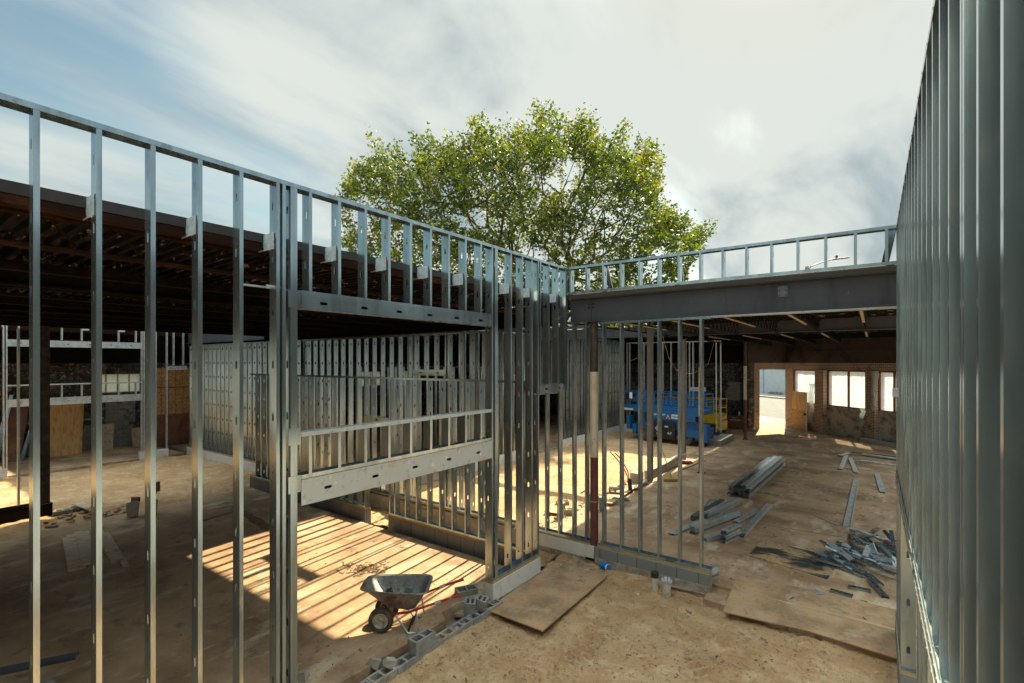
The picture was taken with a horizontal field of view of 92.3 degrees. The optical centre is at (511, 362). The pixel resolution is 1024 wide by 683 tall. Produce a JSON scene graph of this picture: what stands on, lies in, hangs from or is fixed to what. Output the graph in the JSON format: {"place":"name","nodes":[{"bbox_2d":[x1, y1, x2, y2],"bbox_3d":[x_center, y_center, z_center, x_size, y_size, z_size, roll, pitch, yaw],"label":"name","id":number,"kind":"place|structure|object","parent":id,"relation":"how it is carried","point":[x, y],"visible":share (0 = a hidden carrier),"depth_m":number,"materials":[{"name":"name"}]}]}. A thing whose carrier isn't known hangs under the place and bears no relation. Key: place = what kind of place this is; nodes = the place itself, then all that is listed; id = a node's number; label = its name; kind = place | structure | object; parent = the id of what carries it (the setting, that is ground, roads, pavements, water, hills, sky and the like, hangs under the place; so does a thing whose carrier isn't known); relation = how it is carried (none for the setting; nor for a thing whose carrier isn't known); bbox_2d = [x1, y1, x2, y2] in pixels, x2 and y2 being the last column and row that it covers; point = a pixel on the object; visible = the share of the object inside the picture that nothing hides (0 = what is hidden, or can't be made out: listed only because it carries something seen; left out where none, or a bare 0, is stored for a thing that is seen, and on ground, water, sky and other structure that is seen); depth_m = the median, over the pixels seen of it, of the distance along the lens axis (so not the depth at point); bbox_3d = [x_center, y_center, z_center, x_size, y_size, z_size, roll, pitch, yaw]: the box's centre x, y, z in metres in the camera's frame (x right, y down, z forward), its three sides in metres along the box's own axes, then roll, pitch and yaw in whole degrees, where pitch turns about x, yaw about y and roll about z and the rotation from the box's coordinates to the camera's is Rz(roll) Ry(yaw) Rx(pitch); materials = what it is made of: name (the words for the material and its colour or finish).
{"place":"outdoors","nodes":[
{"label":"outdoors","id":0,"kind":"place"},
{"bbox_2d":[0,454,266,541],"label":"sand strip","id":1,"kind":"object","parent":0,"point":[123,483],"visible":0.53,"depth_m":17.07,"materials":[{"name":"sand"}]},
{"bbox_2d":[250,373,524,553],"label":"stud wall","id":2,"kind":"structure","parent":0,"point":[394,488],"depth_m":12.74,"materials":[{"name":"grey metal"}]},
{"bbox_2d":[347,498,556,566],"bbox_3d":[-7.423,4.404,16.730,20.240,0.164,0.960,0,0,36],"label":"soil corridor","id":3,"kind":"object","parent":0,"point":[379,516],"visible":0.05,"depth_m":13.65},
{"bbox_2d":[0,0,933,329],"label":"sky","id":4,"kind":"structure","parent":0,"point":[774,119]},
{"bbox_2d":[371,523,590,654],"bbox_3d":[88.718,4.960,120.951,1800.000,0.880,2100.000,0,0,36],"label":"ground","id":5,"kind":"structure","parent":0,"point":[459,618],"depth_m":10.81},
{"bbox_2d":[0,468,7,477],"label":"foundation wall","id":6,"kind":"structure","parent":5,"relation":"on","point":[4,473],"depth_m":18.23,"materials":[{"name":"concrete"}]},
{"bbox_2d":[1,325,186,468],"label":"stud wall","id":7,"kind":"structure","parent":6,"relation":"on","point":[81,398],"depth_m":20.72,"materials":[{"name":"silver metal"}]},
{"bbox_2d":[0,502,52,523],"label":"foundation wall","id":8,"kind":"structure","parent":5,"relation":"on","point":[14,515],"depth_m":13.42,"materials":[{"name":"concrete"}]},
{"bbox_2d":[0,326,49,510],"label":"stud wall","id":9,"kind":"structure","parent":8,"relation":"on","point":[44,414],"depth_m":13.83,"materials":[{"name":"metal"}]},
{"bbox_2d":[0,446,183,477],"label":"slab","id":10,"kind":"structure","parent":5,"relation":"on","point":[115,455],"depth_m":21.23,"materials":[{"name":"concrete"}]},
{"bbox_2d":[0,406,28,462],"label":"plywood sheet","id":11,"kind":"object","parent":10,"relation":"on","point":[12,437],"visible":0.5,"depth_m":21.31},
{"bbox_2d":[50,404,81,456],"bbox_3d":[-20.540,3.011,22.488,0.575,2.458,1.470,0,0,36],"label":"plywood sheet","id":12,"kind":"object","parent":10,"relation":"on","point":[65,421],"visible":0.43,"depth_m":22.53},
{"bbox_2d":[102,423,113,450],"bbox_3d":[-19.592,3.611,23.610,0.375,1.258,0.900,0,0,36],"label":"plywood sheet","id":13,"kind":"object","parent":10,"relation":"on","point":[107,436],"visible":0.64,"depth_m":23.72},
{"bbox_2d":[187,447,266,474],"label":"foundation wall","id":14,"kind":"structure","parent":5,"relation":"on","point":[213,457],"depth_m":20.95,"materials":[{"name":"concrete"}]},
{"bbox_2d":[188,329,515,525],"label":"stud wall","id":15,"kind":"structure","parent":14,"relation":"on","point":[252,355],"depth_m":16.58,"materials":[{"name":"grey metal"}]},
{"bbox_2d":[186,333,266,343],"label":"steel beam","id":16,"kind":"structure","parent":15,"relation":"on","point":[210,338],"depth_m":21.34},
{"bbox_2d":[266,305,559,340],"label":"steel beam","id":17,"kind":"structure","parent":15,"relation":"on","point":[405,327],"depth_m":14.81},
{"bbox_2d":[0,179,559,335],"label":"corrugated roof","id":18,"kind":"structure","parent":17,"relation":"on","point":[65,265],"depth_m":7.25,"materials":[{"name":"brown metal"}]},
{"bbox_2d":[0,330,468,459],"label":"block wall","id":19,"kind":"structure","parent":5,"relation":"on","point":[70,364],"depth_m":24.68,"materials":[{"name":"concrete"}]},
{"bbox_2d":[0,325,181,343],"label":"roof","id":20,"kind":"structure","parent":19,"relation":"on","point":[69,330],"depth_m":20.84,"materials":[{"name":"metal"}]},
{"bbox_2d":[102,373,139,392],"bbox_3d":[-19.796,1.045,24.690,0.070,0.950,1.940,0,0,36],"label":"glazed window","id":21,"kind":"structure","parent":19,"relation":"attached to","point":[112,387],"depth_m":24.78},
{"bbox_2d":[177,318,645,349],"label":"roof","id":22,"kind":"structure","parent":19,"relation":"on","point":[442,341],"depth_m":28.89,"materials":[{"name":"metal"}]},
{"bbox_2d":[0,488,503,682],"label":"room slab","id":23,"kind":"structure","parent":5,"relation":"on","point":[334,605],"depth_m":8.95,"materials":[{"name":"concrete"}]},
{"bbox_2d":[0,651,78,675],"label":"steel angle","id":24,"kind":"object","parent":23,"relation":"on","point":[19,667],"visible":0.76,"depth_m":6.32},
{"bbox_2d":[62,536,77,571],"bbox_3d":[-9.866,4.242,10.967,0.150,0.039,2.604,0,0,-44],"label":"plank","id":25,"kind":"object","parent":23,"relation":"on","point":[69,555],"visible":1,"depth_m":10.81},
{"bbox_2d":[67,534,85,569],"bbox_3d":[-9.855,4.242,11.105,2.755,0.039,0.150,0,0,45],"label":"plank","id":26,"kind":"object","parent":23,"relation":"on","point":[80,565],"visible":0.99,"depth_m":10.87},
{"bbox_2d":[83,530,90,556],"bbox_3d":[-9.796,4.242,11.387,0.150,0.039,2.633,0,0,-44],"label":"plank","id":27,"kind":"object","parent":23,"relation":"on","point":[86,534],"visible":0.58,"depth_m":11.72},
{"bbox_2d":[74,531,90,565],"bbox_3d":[-9.822,4.222,11.253,0.150,0.039,2.710,0,0,-44],"label":"plank","id":28,"kind":"object","parent":27,"relation":"on","point":[83,549],"visible":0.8,"depth_m":11.11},
{"bbox_2d":[105,532,128,566],"bbox_3d":[-9.067,4.242,11.240,2.825,0.039,0.100,0,0,44],"label":"plank","id":29,"kind":"object","parent":23,"relation":"on","point":[123,562],"visible":0.88,"depth_m":10.98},
{"bbox_2d":[125,501,139,516],"bbox_3d":[-10.522,4.080,13.646,0.315,0.360,0.315,0,0,36],"label":"bucket","id":30,"kind":"object","parent":23,"relation":"on","point":[132,509],"visible":1,"depth_m":13.55,"materials":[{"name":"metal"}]},
{"bbox_2d":[243,511,269,532],"bbox_3d":[-6.700,4.283,13.066,2.769,0.054,0.352,0,0,44],"label":"slab cut","id":31,"kind":"object","parent":23,"relation":"on","point":[262,524],"visible":0.56,"depth_m":13.15,"materials":[{"name":"soil"}]},
{"bbox_2d":[360,574,463,633],"bbox_3d":[-1.604,3.904,7.958,1.607,0.703,0.728,0,0,-1],"label":"wheelbarrow","id":32,"kind":"object","parent":23,"relation":"on","point":[385,612],"visible":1,"depth_m":7.76,"materials":[{"name":"grey metal"}]},
{"bbox_2d":[454,583,477,597],"bbox_3d":[-0.842,4.243,9.048,0.395,0.190,0.190,0,8,-24],"label":"concrete block","id":33,"kind":"object","parent":23,"relation":"on","point":[467,590],"depth_m":9.01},
{"bbox_2d":[250,477,370,524],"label":"foundation wall","id":34,"kind":"structure","parent":5,"relation":"on","point":[351,512],"depth_m":14.01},
{"bbox_2d":[161,409,637,489],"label":"slab","id":35,"kind":"structure","parent":5,"relation":"on","point":[553,434],"depth_m":27.32,"materials":[{"name":"concrete"}]},
{"bbox_2d":[157,368,191,446],"bbox_3d":[-17.382,2.275,25.275,0.070,3.950,2.000,0,0,36],"label":"strand board","id":36,"kind":"object","parent":35,"relation":"on","point":[178,406],"visible":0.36,"depth_m":25.31,"materials":[{"name":"red wood"}]},
{"bbox_2d":[355,366,503,451],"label":"stud wall","id":37,"kind":"structure","parent":35,"relation":"on","point":[435,407],"depth_m":24.61,"materials":[{"name":"metal"}]},
{"bbox_2d":[345,490,515,543],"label":"foundation wall","id":38,"kind":"structure","parent":5,"relation":"on","point":[379,501],"depth_m":13.53,"materials":[{"name":"concrete"}]},
{"bbox_2d":[388,516,524,565],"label":"foundation wall","id":39,"kind":"structure","parent":5,"relation":"on","point":[471,547],"depth_m":11.55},
{"bbox_2d":[485,557,540,603],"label":"foundation wall","id":40,"kind":"structure","parent":5,"relation":"on","point":[505,586],"depth_m":9.32,"materials":[{"name":"grey concrete"}]},
{"bbox_2d":[334,97,717,330],"bbox_3d":[1.612,-10.546,44.368,36.368,29.891,23.748,0,0,-10],"label":"elm tree","id":41,"kind":"object","parent":5,"relation":"on","point":[634,174],"visible":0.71,"depth_m":39.30,"materials":[{"name":"green plant"}]},
{"bbox_2d":[528,533,594,563],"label":"foundation wall","id":42,"kind":"structure","parent":5,"relation":"on","point":[558,546],"depth_m":11.05,"materials":[{"name":"grey concrete"}]},
{"bbox_2d":[585,322,597,561],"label":"steel column","id":43,"kind":"structure","parent":42,"relation":"on","point":[593,433],"depth_m":10.69,"materials":[{"name":"red paint"}]},
{"bbox_2d":[568,265,895,322],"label":"steel beam","id":44,"kind":"structure","parent":43,"relation":"on","point":[861,288],"depth_m":8.91,"materials":[{"name":"grey metal"}]},
{"bbox_2d":[563,426,619,446],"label":"foundation wall","id":45,"kind":"structure","parent":5,"relation":"on","point":[580,439],"depth_m":26.78,"materials":[{"name":"concrete"}]},
{"bbox_2d":[462,330,619,455],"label":"stud wall","id":46,"kind":"structure","parent":45,"relation":"on","point":[610,378],"depth_m":26.52,"materials":[{"name":"metal"}]},
{"bbox_2d":[473,341,742,419],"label":"block wall","id":47,"kind":"structure","parent":5,"relation":"on","point":[732,374],"depth_m":34.23,"materials":[{"name":"concrete"}]},
{"bbox_2d":[615,335,732,346],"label":"corrugated roof","id":48,"kind":"structure","parent":47,"relation":"on","point":[669,339],"depth_m":30.47,"materials":[{"name":"metal"}]},
{"bbox_2d":[624,424,631,430],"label":"foundation wall","id":49,"kind":"structure","parent":5,"relation":"on","point":[625,427],"depth_m":30.83,"materials":[{"name":"concrete"}]},
{"bbox_2d":[627,341,721,432],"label":"stud wall","id":50,"kind":"structure","parent":49,"relation":"on","point":[693,388],"depth_m":28.81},
{"bbox_2d":[595,546,711,596],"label":"foundation wall","id":51,"kind":"structure","parent":5,"relation":"on","point":[693,580],"depth_m":9.79,"materials":[{"name":"grey concrete"}]},
{"bbox_2d":[515,306,895,573],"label":"stud wall","id":52,"kind":"structure","parent":51,"relation":"on","point":[658,556],"depth_m":10.30,"materials":[{"name":"grey metal"}]},
{"bbox_2d":[644,453,685,479],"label":"foundation wall","id":53,"kind":"structure","parent":5,"relation":"on","point":[672,462],"depth_m":19.40,"materials":[{"name":"concrete"}]},
{"bbox_2d":[708,433,733,445],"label":"foundation wall","id":54,"kind":"structure","parent":5,"relation":"on","point":[722,439],"depth_m":25.68,"materials":[{"name":"grey concrete"}]},
{"bbox_2d":[714,427,740,436],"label":"slab","id":55,"kind":"structure","parent":5,"relation":"on","point":[729,430],"depth_m":30.85,"materials":[{"name":"concrete"}]},
{"bbox_2d":[664,395,726,435],"bbox_3d":[11.071,3.219,30.228,3.843,2.142,1.240,0,0,42],"label":"scissor lift","id":56,"kind":"object","parent":55,"relation":"on","point":[710,419],"visible":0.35,"depth_m":28.95,"materials":[{"name":"yellow paint"}]},
{"bbox_2d":[727,414,742,428],"bbox_3d":[14.525,3.860,31.808,1.070,0.840,0.730,0,0,40],"label":"tool chest","id":57,"kind":"object","parent":55,"relation":"on","point":[734,421],"visible":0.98,"depth_m":31.57,"materials":[{"name":"brown paint"}]},
{"bbox_2d":[550,420,916,638],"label":"bay slab","id":58,"kind":"structure","parent":5,"relation":"on","point":[829,500],"depth_m":14.43,"materials":[{"name":"concrete"}]},
{"bbox_2d":[646,322,654,482],"bbox_3d":[4.937,1.468,17.585,0.300,5.865,0.300,0,0,36],"label":"steel post","id":59,"kind":"object","parent":58,"relation":"on","point":[650,405],"visible":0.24,"depth_m":17.51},
{"bbox_2d":[682,339,687,459],"bbox_3d":[7.464,1.692,21.437,0.320,5.415,0.320,0,0,36],"label":"steel post","id":60,"kind":"object","parent":58,"relation":"on","point":[683,396],"visible":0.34,"depth_m":21.36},
{"bbox_2d":[689,512,739,530],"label":"steel stud","id":61,"kind":"object","parent":58,"relation":"on","point":[716,521],"visible":0.53,"depth_m":12.79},
{"bbox_2d":[690,509,738,528],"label":"steel stud","id":62,"kind":"object","parent":61,"relation":"on","point":[717,517],"visible":0.96,"depth_m":12.88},
{"bbox_2d":[742,342,747,439],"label":"steel column","id":63,"kind":"structure","parent":58,"relation":"on","point":[744,390],"depth_m":27.07,"materials":[{"name":"red paint"}]},
{"bbox_2d":[722,331,895,340],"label":"steel beam","id":64,"kind":"structure","parent":63,"relation":"on","point":[858,335],"depth_m":24.67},
{"bbox_2d":[740,507,770,537],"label":"steel stud","id":65,"kind":"object","parent":58,"relation":"on","point":[753,527],"visible":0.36,"depth_m":12.54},
{"bbox_2d":[741,503,771,535],"bbox_3d":[6.593,4.186,13.236,0.152,0.038,3.221,0,0,38],"label":"steel stud","id":66,"kind":"object","parent":65,"relation":"on","point":[751,523],"visible":0.98,"depth_m":13.04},
{"bbox_2d":[744,465,785,497],"bbox_3d":[9.207,4.196,17.720,0.152,0.038,6.100,0,0,38],"label":"steel stud","id":67,"kind":"object","parent":58,"relation":"on","point":[764,483],"visible":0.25,"depth_m":16.95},
{"bbox_2d":[744,463,784,495],"bbox_3d":[9.211,4.139,17.735,0.152,0.038,6.100,0,0,38],"label":"steel stud","id":68,"kind":"object","parent":67,"relation":"on","point":[764,481],"visible":0.23,"depth_m":16.99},
{"bbox_2d":[744,462,784,493],"bbox_3d":[9.215,4.082,17.742,0.152,0.038,6.100,0,0,38],"label":"steel stud","id":69,"kind":"object","parent":68,"relation":"on","point":[763,480],"visible":0.26,"depth_m":16.75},
{"bbox_2d":[744,461,784,491],"bbox_3d":[9.206,4.025,17.727,0.152,0.038,6.100,0,0,38],"label":"steel stud","id":70,"kind":"object","parent":69,"relation":"on","point":[749,490],"visible":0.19,"depth_m":16.70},
{"bbox_2d":[745,458,785,489],"bbox_3d":[9.248,3.968,17.774,0.152,0.038,6.100,0,0,38],"label":"steel stud","id":71,"kind":"object","parent":70,"relation":"on","point":[765,474],"visible":1,"depth_m":17.31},
{"bbox_2d":[747,340,785,428],"bbox_3d":[16.513,1.500,32.088,3.327,6.000,0.380,0,0,-20],"label":"entrance surround","id":72,"kind":"object","parent":58,"relation":"on","point":[764,357],"visible":0.66,"depth_m":31.65,"materials":[{"name":"brown brick"}]},
{"bbox_2d":[749,540,836,578],"bbox_3d":[6.085,4.251,10.711,1.615,0.012,1.394,0,0,44],"label":"plywood sheet","id":73,"kind":"object","parent":58,"relation":"on","point":[784,555],"visible":0.86,"depth_m":10.70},
{"bbox_2d":[792,391,806,431],"bbox_3d":[17.926,3.040,30.785,0.179,2.400,1.411,0,0,-3],"label":"open plywood leaf","id":74,"kind":"object","parent":58,"relation":"on","point":[799,410],"visible":1,"depth_m":30.74,"materials":[{"name":"brown wood"}]},
{"bbox_2d":[723,575,896,658],"bbox_3d":[5.190,4.274,8.420,2.768,0.091,1.709,0,0,36],"label":"plywood sheet","id":75,"kind":"object","parent":58,"relation":"on","point":[743,600],"visible":0.85,"depth_m":8.39,"materials":[{"name":"wood"}]},
{"bbox_2d":[785,337,895,445],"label":"brick facade","id":76,"kind":"structure","parent":58,"relation":"on","point":[838,375],"depth_m":28.03,"materials":[{"name":"red brick"}]},
{"bbox_2d":[793,370,814,403],"bbox_3d":[18.499,1.525,30.905,0.147,2.110,2.020,0,0,-11],"label":"window","id":77,"kind":"structure","parent":76,"relation":"in","point":[801,378],"depth_m":31.15,"materials":[{"name":"white glass"}]},
{"bbox_2d":[809,383,814,422],"bbox_3d":[18.254,2.500,29.976,0.120,2.400,0.511,0,0,-11],"label":"plastic flap","id":78,"kind":"object","parent":76,"relation":"hanging from","point":[812,392],"visible":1,"depth_m":29.97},
{"bbox_2d":[827,370,864,408],"bbox_3d":[19.091,1.525,27.937,0.146,2.110,2.757,0,0,-11],"label":"window","id":79,"kind":"structure","parent":76,"relation":"in","point":[846,389],"depth_m":28.09,"materials":[{"name":"white glass"}]},
{"bbox_2d":[870,372,878,410],"bbox_3d":[19.061,1.525,25.901,0.120,2.050,0.555,0,0,-11],"label":"plastic flap","id":80,"kind":"object","parent":76,"relation":"hanging from","point":[874,378],"visible":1,"depth_m":25.91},
{"bbox_2d":[878,371,895,412],"bbox_3d":[19.618,1.525,25.246,0.134,2.110,1.649,0,0,-11],"label":"window","id":81,"kind":"structure","parent":76,"relation":"in","point":[887,379],"depth_m":25.70,"materials":[{"name":"white glass"}]},
{"bbox_2d":[843,478,858,526],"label":"steel stud","id":82,"kind":"object","parent":58,"relation":"on","point":[850,506],"visible":1,"depth_m":14.72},
{"bbox_3d":[7.287,1.626,18.963,0.280,5.348,0.280,0,0,36],"label":"steel column","id":83,"kind":"object","parent":58,"relation":"on","visible":0},
{"bbox_2d":[541,316,895,339],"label":"steel beam","id":84,"kind":"structure","parent":83,"relation":"on","point":[855,323],"depth_m":17.38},
{"bbox_2d":[550,299,895,345],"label":"bay roof","id":85,"kind":"structure","parent":84,"relation":"on","point":[806,319],"depth_m":16.43,"materials":[{"name":"metal"}]},
{"bbox_2d":[502,225,895,295],"bbox_3d":[3.683,-1.808,9.748,9.209,0.644,0.768,0,0,36],"label":"parapet frame","id":86,"kind":"object","parent":85,"relation":"on","point":[890,232],"visible":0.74,"depth_m":9.11,"materials":[{"name":"metal"}]},
{"bbox_2d":[895,623,916,682],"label":"foundation wall","id":87,"kind":"structure","parent":5,"relation":"on","point":[903,678],"depth_m":6.30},
{"bbox_3d":[-5.913,4.300,1.423,0.220,0.600,11.300,0,0,36],"label":"foundation wall","id":88,"kind":"object","parent":5,"relation":"on","visible":0},
{"bbox_2d":[0,92,567,682],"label":"stud wall","id":89,"kind":"structure","parent":88,"relation":"on","point":[290,488],"depth_m":5.80,"materials":[{"name":"grey metal"}]},
{"bbox_3d":[0.101,4.290,-0.539,0.200,0.620,11.250,0,0,36],"label":"foundation wall","id":90,"kind":"object","parent":5,"relation":"on","visible":0},
{"bbox_2d":[895,0,1023,682],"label":"stud wall","id":91,"kind":"structure","parent":90,"relation":"on","point":[959,475],"depth_m":1.95,"materials":[{"name":"metal"}]},
{"bbox_2d":[403,431,710,525],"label":"sand yard","id":92,"kind":"structure","parent":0,"point":[670,448],"depth_m":19.78,"materials":[{"name":"sand"}]},
{"bbox_2d":[624,390,713,445],"bbox_3d":[8.563,2.968,26.882,1.820,2.642,5.022,0,0,-45],"label":"scissor lift","id":93,"kind":"object","parent":92,"relation":"on","point":[669,421],"visible":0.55,"depth_m":26.06,"materials":[{"name":"blue paint"}]},
{"bbox_2d":[375,553,897,682],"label":"sand ground","id":94,"kind":"structure","parent":0,"point":[801,654],"depth_m":7.55,"materials":[{"name":"sand"}]},
{"bbox_2d":[365,667,396,682],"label":"concrete block","id":95,"kind":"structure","parent":94,"relation":"on","point":[381,675],"depth_m":6.78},
{"bbox_2d":[395,652,418,674],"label":"concrete block","id":96,"kind":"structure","parent":94,"relation":"on","point":[407,660],"depth_m":7.09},
{"bbox_2d":[419,641,438,659],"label":"concrete block","id":97,"kind":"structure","parent":94,"relation":"on","point":[427,651],"depth_m":7.36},
{"bbox_2d":[407,628,435,655],"bbox_3d":[-1.350,4.187,7.376,0.190,0.190,0.395,0,0,37],"label":"concrete block","id":98,"kind":"object","parent":97,"relation":"on","point":[420,642],"depth_m":7.31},
{"bbox_2d":[436,627,456,645],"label":"concrete block","id":99,"kind":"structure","parent":94,"relation":"on","point":[444,636],"depth_m":7.75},
{"bbox_2d":[449,617,472,633],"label":"concrete block","id":100,"kind":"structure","parent":94,"relation":"on","point":[462,627],"depth_m":8.07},
{"bbox_2d":[43,480,883,682],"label":"rubble","id":101,"kind":"object","parent":94,"relation":"on","point":[460,614],"visible":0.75,"depth_m":8.35,"materials":[{"name":"grey concrete"}]},
{"bbox_2d":[466,609,488,624],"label":"concrete block","id":102,"kind":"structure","parent":94,"relation":"on","point":[478,616],"depth_m":8.36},
{"bbox_2d":[463,597,475,614],"bbox_3d":[-0.726,4.183,8.447,0.190,0.190,0.190,6,8,-4],"label":"concrete block","id":103,"kind":"object","parent":102,"relation":"on","point":[469,604],"depth_m":8.36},
{"bbox_2d":[475,593,488,611],"bbox_3d":[-0.532,4.199,8.584,0.190,0.190,0.190,12,8,16],"label":"concrete block","id":104,"kind":"object","parent":102,"relation":"on","point":[482,600],"depth_m":8.51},
{"bbox_2d":[163,472,891,682],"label":"clump","id":105,"kind":"object","parent":94,"relation":"on","point":[374,571],"visible":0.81,"depth_m":8.26,"materials":[{"name":"soil"}]},
{"bbox_2d":[488,562,606,631],"bbox_3d":[0.718,4.323,9.274,1.312,0.074,2.559,0,0,36],"label":"plywood sheet","id":106,"kind":"object","parent":94,"relation":"on","point":[536,603],"visible":0.93,"depth_m":9.06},
{"bbox_2d":[661,577,671,597],"bbox_3d":[2.932,4.280,9.335,0.205,0.339,0.208,0,0,36],"label":"drain pipe","id":107,"kind":"object","parent":94,"relation":"on","point":[666,588],"visible":0.99,"depth_m":9.28,"materials":[{"name":"plastic"}]},
{"bbox_2d":[760,397,784,419],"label":"street","id":108,"kind":"structure","parent":0,"point":[772,407],"depth_m":48.48,"materials":[{"name":"concrete"}]},
{"bbox_2d":[760,393,784,398],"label":"pavement","id":109,"kind":"structure","parent":0,"point":[776,396],"depth_m":63.60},
{"bbox_2d":[760,369,784,394],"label":"street building","id":110,"kind":"structure","parent":109,"relation":"on","point":[772,380],"depth_m":67.34,"materials":[{"name":"white glass"}]},
{"bbox_2d":[703,587,916,662],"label":"threshold slab","id":111,"kind":"structure","parent":0,"point":[716,598],"depth_m":8.18,"materials":[{"name":"concrete"}]},
{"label":"steel stud","id":112,"kind":"object","parent":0,"visible":0},
{"bbox_2d":[735,456,777,485],"bbox_3d":[9.059,3.911,18.021,0.152,0.038,6.100,0,0,38],"label":"steel stud","id":113,"kind":"object","parent":112,"relation":"on","point":[751,474],"visible":0.98,"depth_m":17.53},
{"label":"steel stud","id":114,"kind":"object","parent":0,"visible":0},
{"bbox_2d":[741,456,782,486],"bbox_3d":[9.210,3.911,17.944,0.152,0.038,6.100,0,0,38],"label":"steel stud","id":115,"kind":"object","parent":114,"relation":"on","point":[760,472],"visible":1,"depth_m":17.46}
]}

